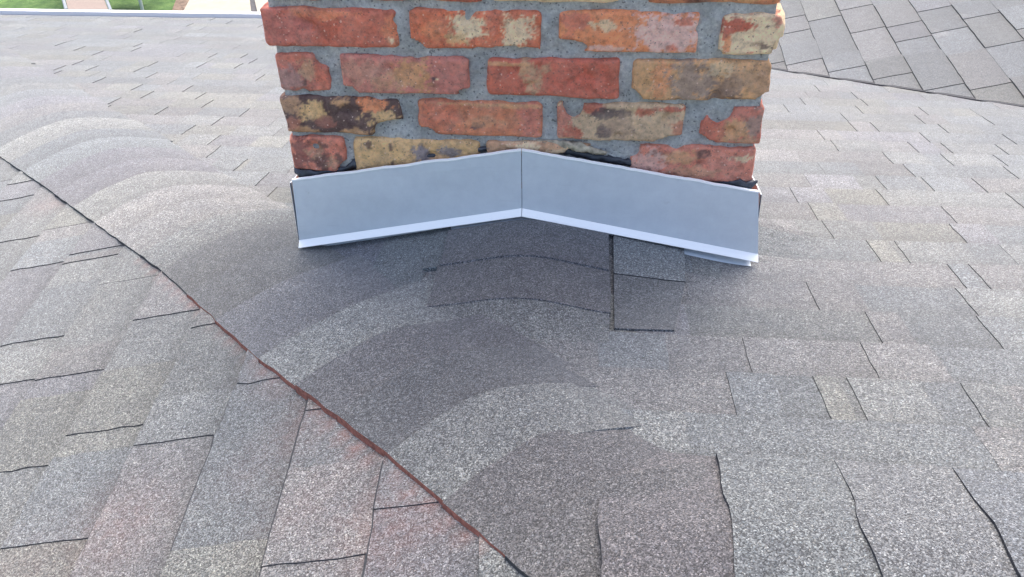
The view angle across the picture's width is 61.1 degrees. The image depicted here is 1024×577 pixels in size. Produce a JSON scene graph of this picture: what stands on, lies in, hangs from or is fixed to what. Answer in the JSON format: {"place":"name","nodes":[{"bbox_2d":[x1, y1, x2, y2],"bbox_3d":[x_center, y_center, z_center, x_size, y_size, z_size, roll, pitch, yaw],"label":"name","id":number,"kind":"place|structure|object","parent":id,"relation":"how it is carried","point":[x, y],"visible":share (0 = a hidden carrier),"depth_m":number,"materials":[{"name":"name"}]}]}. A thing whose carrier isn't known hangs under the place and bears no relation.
{"place":"outdoors","nodes":[
{"label":"outdoors","id":0,"kind":"place"},
{"bbox_2d":[0,0,175,10],"bbox_3d":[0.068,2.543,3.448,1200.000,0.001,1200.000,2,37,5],"label":"lawn","id":1,"kind":"structure","parent":0,"point":[161,5],"depth_m":12.45,"materials":[{"name":"green plant"}]},
{"bbox_2d":[62,0,111,9],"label":"walkway","id":2,"kind":"structure","parent":1,"relation":"on","point":[88,4],"depth_m":11.35,"materials":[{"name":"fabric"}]},
{"bbox_2d":[138,0,143,9],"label":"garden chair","id":3,"kind":"object","parent":1,"relation":"on","point":[141,5],"depth_m":11.97,"materials":[{"name":"metal"}]},
{"bbox_2d":[172,0,188,10],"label":"soil","id":4,"kind":"structure","parent":0,"point":[179,5],"depth_m":12.30,"materials":[{"name":"soil"}]},
{"bbox_2d":[184,0,250,11],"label":"path","id":5,"kind":"structure","parent":0,"point":[222,5],"depth_m":12.23,"materials":[{"name":"concrete"}]},
{"bbox_2d":[250,0,256,11],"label":"paving joint","id":6,"kind":"object","parent":5,"relation":"on","point":[253,6],"visible":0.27,"depth_m":12.24,"materials":[{"name":"grey concrete"}]},
{"bbox_2d":[255,0,267,11],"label":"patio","id":7,"kind":"structure","parent":0,"point":[259,4],"depth_m":12.28,"materials":[{"name":"concrete"}]},
{"bbox_2d":[0,0,1023,576],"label":"roof","id":8,"kind":"structure","parent":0,"point":[210,366],"depth_m":1.24,"materials":[{"name":"asphalt"}]},
{"bbox_2d":[260,0,784,265],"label":"brick chimney","id":9,"kind":"object","parent":8,"relation":"on","point":[639,119],"visible":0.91,"depth_m":1.34,"materials":[{"name":"brick"}]}
]}

